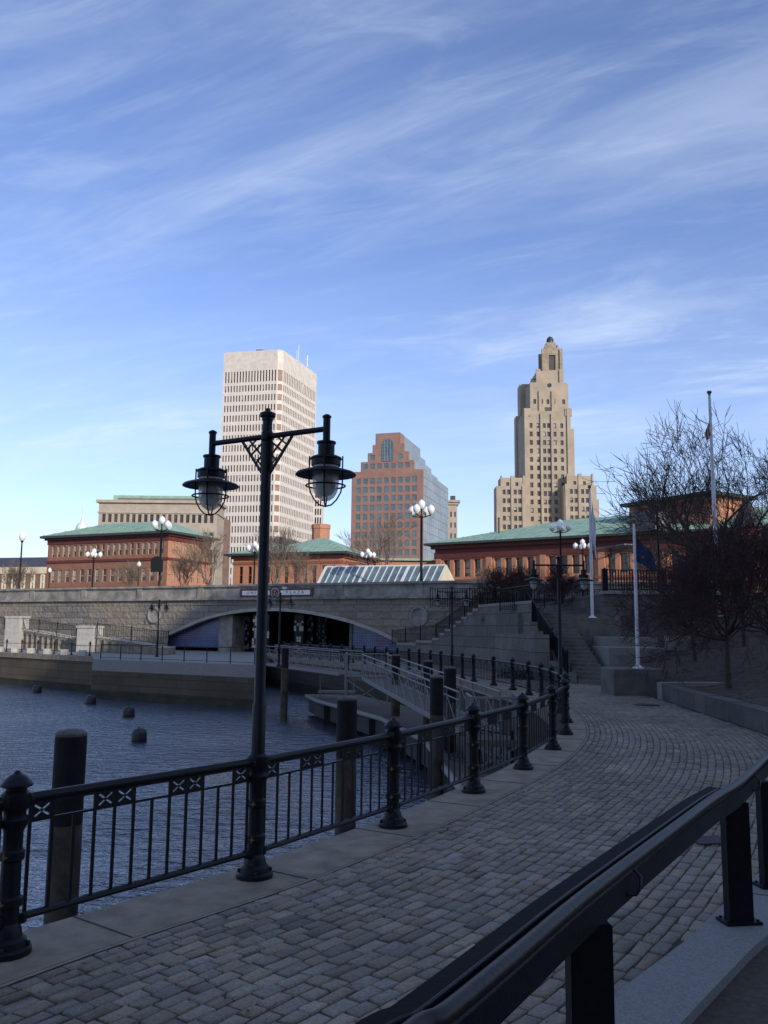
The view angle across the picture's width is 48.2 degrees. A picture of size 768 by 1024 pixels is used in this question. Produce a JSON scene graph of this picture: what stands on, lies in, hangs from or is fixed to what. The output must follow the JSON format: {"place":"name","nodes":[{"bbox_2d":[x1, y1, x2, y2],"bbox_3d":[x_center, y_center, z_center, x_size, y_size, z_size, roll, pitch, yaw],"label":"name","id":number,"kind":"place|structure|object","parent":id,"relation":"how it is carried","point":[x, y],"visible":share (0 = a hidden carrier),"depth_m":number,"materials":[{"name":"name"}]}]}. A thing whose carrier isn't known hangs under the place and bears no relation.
{"place":"outdoors","nodes":[
{"label":"outdoors","id":0,"kind":"place"},
{"bbox_2d":[0,557,46,588],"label":"slate roofed building","id":1,"kind":"structure","parent":0,"point":[39,564],"depth_m":171.77,"materials":[{"name":"stone"}]},
{"bbox_2d":[0,646,253,664],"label":"quay paving","id":2,"kind":"structure","parent":0,"point":[238,658],"depth_m":65.20,"materials":[{"name":"grey stone"}]},
{"bbox_2d":[4,616,30,648],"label":"stone pier","id":3,"kind":"structure","parent":2,"relation":"on","point":[14,626],"depth_m":83.86,"materials":[{"name":"stone"}]},
{"bbox_2d":[0,639,96,655],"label":"quay chain rail","id":4,"kind":"object","parent":2,"relation":"on","point":[48,651],"visible":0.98,"depth_m":68.50,"materials":[{"name":"black metal"}]},
{"bbox_2d":[22,630,76,650],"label":"balustrade","id":5,"kind":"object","parent":2,"relation":"on","point":[32,637],"depth_m":81.01,"materials":[{"name":"stone"}]},
{"bbox_2d":[76,626,104,651],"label":"stone pier","id":6,"kind":"structure","parent":2,"relation":"on","point":[86,635],"depth_m":74.88,"materials":[{"name":"stone"}]},
{"bbox_2d":[96,637,175,654],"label":"stone staircase","id":7,"kind":"structure","parent":2,"relation":"on","point":[130,646],"depth_m":72.46,"materials":[{"name":"stone"}]},
{"bbox_2d":[96,622,168,645],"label":"iron fence","id":8,"kind":"object","parent":7,"relation":"on","point":[131,629],"visible":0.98,"depth_m":71.78,"materials":[{"name":"black metal"}]},
{"bbox_2d":[100,644,254,664],"bbox_3d":[-13.751,9.237,55.942,13.630,1.025,0.082,-4,-9,30],"label":"block handrail","id":9,"kind":"object","parent":2,"relation":"on","point":[140,658],"visible":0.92,"depth_m":55.62,"materials":[{"name":"black metal"}]},
{"bbox_2d":[255,645,363,675],"bbox_3d":[-4.571,8.263,48.387,1.356,1.264,13.170,4,-9,-26],"label":"gangway","id":10,"kind":"object","parent":2,"relation":"on","point":[329,670],"visible":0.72,"depth_m":46.26,"materials":[{"name":"metal"}]},
{"bbox_2d":[176,636,252,649],"bbox_3d":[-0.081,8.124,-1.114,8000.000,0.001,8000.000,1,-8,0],"label":"ground","id":11,"kind":"structure","parent":0,"point":[177,648],"depth_m":344.27,"materials":[{"name":"grey concrete"}]},
{"bbox_2d":[0,657,91,691],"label":"quay wall","id":12,"kind":"structure","parent":11,"relation":"on","point":[64,674],"depth_m":67.77,"materials":[{"name":"stone"}]},
{"bbox_2d":[0,652,92,661],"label":"quay kerb","id":13,"kind":"structure","parent":12,"relation":"on","point":[50,656],"depth_m":67.84,"materials":[{"name":"stone"}]},
{"bbox_2d":[91,670,254,708],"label":"landing block wall","id":14,"kind":"structure","parent":11,"relation":"on","point":[222,691],"depth_m":54.63,"materials":[{"name":"concrete"}]},
{"bbox_2d":[92,659,254,677],"bbox_3d":[-15.544,11.291,64.518,12.477,0.750,27.794,2,-8,-7],"label":"landing block facing","id":15,"kind":"object","parent":14,"relation":"on","point":[227,670],"visible":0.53,"depth_m":54.81,"materials":[{"name":"grey stone"}]},
{"bbox_2d":[0,580,450,661],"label":"stone bridge","id":16,"kind":"structure","parent":11,"relation":"on","point":[384,609],"depth_m":84.06,"materials":[{"name":"stone"}]},
{"bbox_2d":[169,618,218,647],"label":"mosaic panel","id":17,"kind":"object","parent":16,"relation":"attached to","point":[205,634],"visible":0.79,"depth_m":83.92,"materials":[{"name":"tile"}]},
{"bbox_2d":[240,588,313,596],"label":"bridge sign","id":18,"kind":"object","parent":16,"relation":"attached to","point":[296,592],"visible":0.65,"depth_m":78.84,"materials":[{"name":"white"}]},
{"bbox_2d":[353,624,396,651],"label":"mosaic panel","id":19,"kind":"object","parent":16,"relation":"attached to","point":[367,638],"visible":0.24,"depth_m":75.16,"materials":[{"name":"tile"}]},
{"bbox_2d":[317,564,453,582],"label":"glass skylight","id":20,"kind":"object","parent":16,"relation":"on","point":[379,573],"visible":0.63,"depth_m":86.46,"materials":[{"name":"grey"}]},
{"bbox_2d":[266,658,548,755],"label":"quay wall","id":21,"kind":"structure","parent":11,"relation":"on","point":[305,682],"depth_m":56.38,"materials":[{"name":"concrete"}]},
{"bbox_2d":[0,653,585,983],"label":"quay coping","id":22,"kind":"object","parent":21,"relation":"on","point":[56,942],"visible":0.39,"depth_m":7.72,"materials":[{"name":"stone"}]},
{"bbox_2d":[0,641,572,962],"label":"iron railing","id":23,"kind":"object","parent":22,"relation":"on","point":[18,798],"visible":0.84,"depth_m":7.71,"materials":[{"name":"black metal"}]},
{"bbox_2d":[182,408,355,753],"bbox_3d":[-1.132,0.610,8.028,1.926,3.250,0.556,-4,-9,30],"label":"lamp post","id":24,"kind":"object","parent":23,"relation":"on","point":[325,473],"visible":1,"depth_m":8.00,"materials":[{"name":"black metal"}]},
{"bbox_2d":[432,586,470,653],"bbox_3d":[3.245,5.170,40.958,1.926,3.250,0.556,0,-8,6],"label":"lamp post","id":25,"kind":"object","parent":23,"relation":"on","point":[438,600],"visible":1,"depth_m":41.01,"materials":[{"name":"black metal"}]},
{"bbox_2d":[73,672,585,937],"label":"coping joints","id":26,"kind":"object","parent":22,"relation":"on","point":[356,828],"visible":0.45,"depth_m":9.38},
{"bbox_2d":[0,683,429,930],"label":"river water","id":27,"kind":"structure","parent":0,"point":[180,736],"depth_m":28.43,"materials":[{"name":"blue liquid"}]},
{"bbox_2d":[43,728,86,924],"bbox_3d":[-3.794,5.608,9.925,0.378,6.050,0.378,1,-8,0],"label":"mooring pile","id":28,"kind":"object","parent":27,"relation":"in","point":[69,758],"visible":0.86,"depth_m":10.07,"materials":[{"name":"wood"}]},
{"bbox_2d":[280,647,288,720],"bbox_3d":[-5.253,10.136,45.033,0.388,6.050,0.388,1,-8,0],"label":"mooring pile","id":29,"kind":"object","parent":27,"relation":"in","point":[284,685],"visible":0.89,"depth_m":45.03,"materials":[{"name":"wood"}]},
{"bbox_2d":[334,695,356,835],"bbox_3d":[-0.704,6.353,15.278,0.378,6.050,0.378,1,-8,0],"label":"mooring pile","id":30,"kind":"object","parent":27,"relation":"in","point":[346,728],"visible":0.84,"depth_m":15.40,"materials":[{"name":"wood"}]},
{"bbox_2d":[391,654,399,715],"bbox_3d":[0.490,9.205,37.094,0.388,6.050,0.388,1,-8,0],"label":"mooring pile","id":31,"kind":"object","parent":27,"relation":"in","point":[395,703],"visible":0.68,"depth_m":37.18,"materials":[{"name":"wood"}]},
{"bbox_2d":[305,694,516,793],"bbox_3d":[0.900,9.184,34.651,4.593,1.435,29.596,2,-8,-12],"label":"floating dock","id":32,"kind":"object","parent":27,"relation":"on","point":[374,716],"visible":0.39,"depth_m":36.86,"materials":[{"name":"grey concrete"}]},
{"bbox_2d":[344,652,388,708],"bbox_3d":[-0.831,8.110,41.482,2.070,2.585,2.070,1,-8,0],"label":"gangway landing","id":33,"kind":"object","parent":32,"relation":"on","point":[351,677],"visible":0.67,"depth_m":40.56,"materials":[{"name":"metal"}]},
{"bbox_2d":[362,654,500,735],"bbox_3d":[1.136,6.433,31.974,1.256,1.784,16.240,2,-8,-11],"label":"gangway","id":34,"kind":"object","parent":33,"relation":"on","point":[413,698],"visible":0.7,"depth_m":31.41,"materials":[{"name":"metal"}]},
{"bbox_2d":[444,719,513,767],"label":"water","id":35,"kind":"structure","parent":32,"relation":"on","point":[446,746],"depth_m":23.50,"materials":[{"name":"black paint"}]},
{"bbox_2d":[465,693,518,766],"bbox_3d":[2.941,5.918,23.013,1.370,1.985,1.470,1,-8,0],"label":"gangway landing","id":36,"kind":"object","parent":32,"relation":"on","point":[469,698],"visible":0.48,"depth_m":22.43,"materials":[{"name":"metal"}]},
{"bbox_2d":[423,660,432,724],"bbox_3d":[1.688,8.773,33.118,0.388,6.050,0.388,1,-8,0],"label":"mooring pile","id":37,"kind":"object","parent":27,"relation":"in","point":[429,664],"visible":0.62,"depth_m":33.28,"materials":[{"name":"wood"}]},
{"bbox_2d":[430,675,443,798],"bbox_3d":[1.452,7.579,23.692,0.388,6.050,0.388,1,-8,0],"label":"mooring pile","id":38,"kind":"object","parent":27,"relation":"in","point":[436,696],"visible":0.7,"depth_m":23.77,"materials":[{"name":"wood"}]},
{"bbox_2d":[444,666,455,752],"bbox_3d":[2.018,7.775,26.189,0.388,6.050,0.388,1,-8,0],"label":"mooring pile","id":39,"kind":"object","parent":27,"relation":"in","point":[450,676],"visible":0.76,"depth_m":26.34,"materials":[{"name":"wood"}]},
{"bbox_2d":[179,648,343,652],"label":"underpass walkway","id":40,"kind":"structure","parent":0,"point":[235,651],"depth_m":87.68,"materials":[{"name":"grey concrete"}]},
{"bbox_2d":[218,615,244,651],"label":"concrete pier","id":41,"kind":"structure","parent":40,"relation":"on","point":[231,631],"depth_m":82.42,"materials":[{"name":"grey concrete"}]},
{"bbox_2d":[242,615,252,650],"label":"openwork pillar","id":42,"kind":"structure","parent":40,"relation":"on","point":[248,630],"depth_m":83.54,"materials":[{"name":"black metal"}]},
{"bbox_2d":[220,347,316,584],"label":"office tower","id":43,"kind":"structure","parent":0,"point":[282,384],"depth_m":390.16,"materials":[{"name":"beige concrete"}]},
{"bbox_2d":[223,524,380,584],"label":"brick pavilion","id":44,"kind":"structure","parent":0,"point":[331,552],"depth_m":150.14,"materials":[{"name":"red brick"}]},
{"bbox_2d":[314,493,323,523],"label":"slab tower","id":45,"kind":"structure","parent":0,"point":[318,514],"depth_m":434.29,"materials":[{"name":"white concrete"}]},
{"bbox_2d":[0,652,767,1023],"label":"promenade ground","id":46,"kind":"structure","parent":0,"point":[742,998],"depth_m":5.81,"materials":[{"name":"grey stone"}]},
{"bbox_2d":[252,614,272,651],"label":"openwork pillar","id":47,"kind":"structure","parent":46,"relation":"on","point":[269,627],"depth_m":79.89,"materials":[{"name":"black metal"}]},
{"bbox_2d":[268,592,295,666],"bbox_3d":[-6.069,6.823,49.827,1.926,4.300,0.556,-2,-8,20],"label":"lamp post","id":48,"kind":"object","parent":46,"relation":"on","point":[291,604],"visible":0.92,"depth_m":49.83,"materials":[{"name":"black metal"}]},
{"bbox_2d":[0,653,588,987],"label":"paving border strip","id":49,"kind":"object","parent":46,"relation":"on","point":[116,944],"visible":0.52,"depth_m":7.17,"materials":[{"name":"stone"}]},
{"bbox_2d":[294,615,306,652],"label":"openwork pillar","id":50,"kind":"structure","parent":46,"relation":"on","point":[300,626],"depth_m":79.57,"materials":[{"name":"black metal"}]},
{"bbox_2d":[307,615,315,652],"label":"openwork pillar","id":51,"kind":"structure","parent":46,"relation":"on","point":[311,629],"depth_m":80.21,"materials":[{"name":"black metal"}]},
{"bbox_2d":[316,616,329,651],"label":"openwork pillar","id":52,"kind":"structure","parent":46,"relation":"on","point":[323,625],"depth_m":81.90,"materials":[{"name":"black metal"}]},
{"bbox_2d":[397,601,543,670],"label":"stair wall","id":53,"kind":"structure","parent":46,"relation":"on","point":[472,634],"depth_m":49.53,"materials":[{"name":"grey stone"}]},
{"bbox_2d":[392,585,531,642],"bbox_3d":[4.348,6.688,53.453,0.798,3.568,21.689,3,-8,-18],"label":"iron fence","id":54,"kind":"object","parent":53,"relation":"on","point":[460,614],"visible":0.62,"depth_m":53.03,"materials":[{"name":"black metal"}]},
{"bbox_2d":[465,562,524,621],"bbox_3d":[6.476,4.658,48.949,3.360,3.581,3.212,6,-10,-35],"label":"red twig tree","id":55,"kind":"object","parent":53,"relation":"on","point":[493,576],"visible":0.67,"depth_m":48.75,"materials":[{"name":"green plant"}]},
{"bbox_2d":[496,562,545,600],"bbox_3d":[7.445,4.110,46.829,2.803,2.888,3.265,1,-8,0],"label":"red twig tree","id":56,"kind":"object","parent":53,"relation":"on","point":[521,577],"visible":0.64,"depth_m":46.73,"materials":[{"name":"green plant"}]},
{"bbox_2d":[495,613,576,683],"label":"stepped cheek wall","id":57,"kind":"structure","parent":46,"relation":"on","point":[531,643],"depth_m":40.60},
{"bbox_2d":[499,588,568,673],"bbox_3d":[7.400,5.543,40.765,1.039,4.140,7.720,3,-8,-14],"label":"iron fence","id":58,"kind":"object","parent":57,"relation":"on","point":[544,626],"visible":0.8,"depth_m":40.59,"materials":[{"name":"black metal"}]},
{"bbox_2d":[524,555,593,672],"bbox_3d":[4.836,2.811,23.639,1.926,3.250,0.556,0,-8,3],"label":"lamp post","id":59,"kind":"object","parent":46,"relation":"on","point":[583,580],"visible":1,"depth_m":23.68,"materials":[{"name":"black metal"}]},
{"bbox_2d":[542,612,600,684],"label":"granite staircase","id":60,"kind":"structure","parent":46,"relation":"on","point":[585,666],"depth_m":38.26,"materials":[{"name":"grey stone"}]},
{"bbox_2d":[450,580,727,624],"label":"approach wall","id":61,"kind":"structure","parent":46,"relation":"on","point":[468,584],"depth_m":71.15,"materials":[{"name":"stone"}]},
{"bbox_2d":[565,618,615,651],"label":"wall","id":62,"kind":"structure","parent":46,"relation":"on","point":[588,629],"depth_m":40.25,"materials":[{"name":"concrete"}]},
{"bbox_2d":[588,485,596,617],"bbox_3d":[10.069,1.884,41.745,0.437,6.509,0.437,1,-8,0],"label":"flagpole","id":63,"kind":"object","parent":62,"relation":"on","point":[591,574],"visible":0.93,"depth_m":41.62,"materials":[{"name":"white metal"}]},
{"bbox_2d":[591,646,663,666],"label":"granite block","id":64,"kind":"structure","parent":46,"relation":"on","point":[605,656],"depth_m":36.56,"materials":[{"name":"grey stone"}]},
{"bbox_2d":[593,636,657,646],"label":"granite block","id":65,"kind":"structure","parent":64,"relation":"on","point":[602,641],"depth_m":38.59,"materials":[{"name":"grey stone"}]},
{"bbox_2d":[601,667,664,695],"bbox_3d":[8.907,6.115,30.767,1.797,1.020,1.800,1,-8,0],"label":"flagpole pedestal","id":66,"kind":"object","parent":46,"relation":"on","point":[620,681],"visible":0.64,"depth_m":29.91,"materials":[{"name":"concrete"}]},
{"bbox_2d":[632,517,643,667],"bbox_3d":[9.136,2.899,31.107,0.403,5.448,0.403,1,-8,0],"label":"flagpole","id":67,"kind":"object","parent":66,"relation":"on","point":[636,598],"visible":0.95,"depth_m":31.04,"materials":[{"name":"white metal"}]},
{"bbox_2d":[636,537,656,571],"bbox_3d":[9.550,1.537,31.293,0.780,1.311,0.147,1,-8,0],"label":"flag","id":68,"kind":"object","parent":67,"relation":"attached to","point":[644,556],"visible":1,"depth_m":31.29,"materials":[{"name":"blue fabric"}]},
{"bbox_2d":[539,591,767,649],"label":"terrace wall","id":69,"kind":"structure","parent":46,"relation":"on","point":[582,605],"depth_m":43.74,"materials":[{"name":"grey stone"}]},
{"bbox_2d":[601,567,765,590],"bbox_3d":[22.329,3.570,44.205,22.160,1.240,0.360,1,-8,0],"label":"iron fence","id":70,"kind":"object","parent":69,"relation":"on","point":[604,577],"visible":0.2,"depth_m":44.18,"materials":[{"name":"black metal"}]},
{"bbox_2d":[614,873,767,1023],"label":"granite kerb","id":71,"kind":"structure","parent":46,"relation":"on","point":[692,976],"depth_m":5.45,"materials":[{"name":"grey stone"}]},
{"bbox_2d":[355,752,767,1023],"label":"handrail","id":72,"kind":"object","parent":71,"relation":"on","point":[502,972],"visible":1,"depth_m":3.71,"materials":[{"name":"black metal"}]},
{"bbox_2d":[657,682,767,734],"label":"planter wall","id":73,"kind":"structure","parent":46,"relation":"on","point":[751,716],"depth_m":22.67,"materials":[{"name":"grey concrete"}]},
{"bbox_2d":[0,0,767,557],"label":"sky","id":74,"kind":"structure","parent":0,"point":[411,198],"materials":[{"name":"blue"}]},
{"bbox_2d":[351,432,447,558],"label":"stepped office tower","id":75,"kind":"structure","parent":0,"point":[396,475],"depth_m":308.60,"materials":[{"name":"brown brick"}]},
{"bbox_2d":[381,439,392,460],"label":"arched window","id":76,"kind":"structure","parent":75,"relation":"in","point":[387,445],"depth_m":309.46,"materials":[{"name":"teal glass"}]},
{"bbox_2d":[376,558,435,564],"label":"brick wing","id":77,"kind":"structure","parent":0,"point":[405,561],"depth_m":160.16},
{"bbox_2d":[448,496,459,538],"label":"narrow stone building","id":78,"kind":"structure","parent":0,"point":[453,503],"depth_m":362.98,"materials":[{"name":"beige stone"}]},
{"bbox_2d":[537,594,598,604],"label":"terrace ground","id":79,"kind":"structure","parent":0,"point":[571,598],"depth_m":50.24,"materials":[{"name":"grey stone"}]},
{"bbox_2d":[430,587,654,607],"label":"iron fence","id":80,"kind":"object","parent":79,"relation":"on","point":[487,596],"visible":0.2,"depth_m":69.96,"materials":[{"name":"black metal"}]},
{"bbox_2d":[579,400,767,588],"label":"bare tree","id":81,"kind":"object","parent":79,"relation":"on","point":[652,505],"visible":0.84,"depth_m":50.31,"materials":[{"name":"brown plant"}]},
{"bbox_2d":[686,431,767,536],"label":"bare tree","id":82,"kind":"object","parent":79,"relation":"on","point":[731,497],"visible":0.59,"depth_m":52.84,"materials":[{"name":"brown plant"}]},
{"bbox_2d":[518,613,620,636],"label":"terrace paving","id":83,"kind":"structure","parent":0,"point":[617,618],"depth_m":43.13,"materials":[{"name":"stone"}]},
{"bbox_2d":[532,563,593,610],"bbox_3d":[10.491,4.760,52.060,4.278,3.322,3.730,-6,-10,41],"label":"red twig tree","id":84,"kind":"object","parent":83,"relation":"on","point":[552,583],"visible":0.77,"depth_m":51.61,"materials":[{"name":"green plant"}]},
{"bbox_2d":[423,491,767,583],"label":"station building","id":85,"kind":"structure","parent":0,"point":[463,558],"depth_m":137.99,"materials":[{"name":"orange brick"}]},
{"bbox_2d":[615,645,767,706],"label":"planting bed ground","id":86,"kind":"structure","parent":0,"point":[756,673],"depth_m":31.02,"materials":[{"name":"soil"}]},
{"bbox_2d":[600,542,748,662],"bbox_3d":[11.755,3.652,33.825,5.720,4.879,5.384,7,-10,-40],"label":"red twig tree","id":87,"kind":"object","parent":86,"relation":"on","point":[694,651],"visible":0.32,"depth_m":33.34,"materials":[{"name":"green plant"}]},
{"bbox_2d":[614,494,767,688],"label":"red twig tree","id":88,"kind":"object","parent":86,"relation":"on","point":[704,569],"visible":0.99,"depth_m":26.47,"materials":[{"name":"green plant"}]},
{"bbox_2d":[654,503,767,646],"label":"red twig tree","id":89,"kind":"object","parent":86,"relation":"on","point":[744,526],"visible":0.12,"depth_m":35.82,"materials":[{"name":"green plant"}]},
{"bbox_2d":[673,521,767,639],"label":"red twig tree","id":90,"kind":"object","parent":86,"relation":"on","point":[728,587],"visible":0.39,"depth_m":29.07,"materials":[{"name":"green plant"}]},
{"bbox_2d":[707,390,723,615],"bbox_3d":[16.344,-0.526,42.488,0.616,11.311,0.616,1,-8,0],"label":"flagpole","id":91,"kind":"object","parent":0,"point":[709,392],"visible":0.58,"depth_m":42.66,"materials":[{"name":"white metal"}]},
{"label":"street level ground","id":92,"kind":"structure","parent":0,"visible":0},
{"bbox_2d":[111,561,147,586],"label":"street tree","id":93,"kind":"object","parent":92,"relation":"on","point":[133,572],"visible":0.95,"depth_m":121.10,"materials":[{"name":"brown plant"}]},
{"bbox_2d":[40,521,219,587],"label":"brick office","id":94,"kind":"structure","parent":92,"relation":"on","point":[69,563],"depth_m":137.75,"materials":[{"name":"red brick"}]},
{"bbox_2d":[96,495,226,584],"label":"government office","id":95,"kind":"structure","parent":92,"relation":"on","point":[184,511],"depth_m":272.49,"materials":[{"name":"beige concrete"}]},
{"bbox_2d":[165,554,202,585],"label":"street tree","id":96,"kind":"object","parent":92,"relation":"on","point":[178,562],"visible":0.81,"depth_m":117.54,"materials":[{"name":"brown plant"}]},
{"bbox_2d":[170,528,229,584],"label":"street tree","id":97,"kind":"object","parent":92,"relation":"on","point":[209,556],"visible":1,"depth_m":111.69,"materials":[{"name":"brown plant"}]},
{"bbox_2d":[222,518,230,584],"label":"brown office","id":98,"kind":"structure","parent":92,"relation":"on","point":[226,549],"depth_m":314.33,"materials":[{"name":"brown brick"}]},
{"bbox_2d":[241,526,310,583],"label":"street tree","id":99,"kind":"object","parent":92,"relation":"on","point":[273,561],"visible":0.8,"depth_m":112.21,"materials":[{"name":"brown plant"}]},
{"bbox_2d":[281,548,326,582],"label":"street tree","id":100,"kind":"object","parent":92,"relation":"on","point":[301,563],"visible":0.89,"depth_m":119.50,"materials":[{"name":"brown plant"}]},
{"bbox_2d":[334,510,419,565],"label":"street tree","id":101,"kind":"object","parent":92,"relation":"on","point":[387,540],"visible":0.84,"depth_m":117.18,"materials":[{"name":"brown plant"}]},
{"bbox_2d":[494,337,598,531],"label":"art deco skyscraper","id":102,"kind":"structure","parent":92,"relation":"on","point":[543,485],"depth_m":386.95,"materials":[{"name":"stone"}]},
{"bbox_2d":[592,544,630,581],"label":"canopy","id":103,"kind":"object","parent":92,"relation":"on","point":[603,548],"visible":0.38,"depth_m":101.14,"materials":[{"name":"grey metal"}]},
{"label":"bridge roadway","id":104,"kind":"structure","parent":0,"visible":0},
{"bbox_2d":[0,559,39,588],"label":"street tree","id":105,"kind":"object","parent":104,"relation":"on","point":[13,573],"visible":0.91,"depth_m":117.93,"materials":[{"name":"brown plant"}]},
{"bbox_2d":[152,516,171,585],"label":"globe lamp","id":106,"kind":"object","parent":104,"relation":"on","point":[155,525],"visible":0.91,"depth_m":91.14,"materials":[{"name":"white glass"}]},
{"bbox_2d":[408,499,434,580],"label":"globe lamp","id":107,"kind":"object","parent":104,"relation":"on","point":[418,507],"visible":0.93,"depth_m":78.77,"materials":[{"name":"white glass"}]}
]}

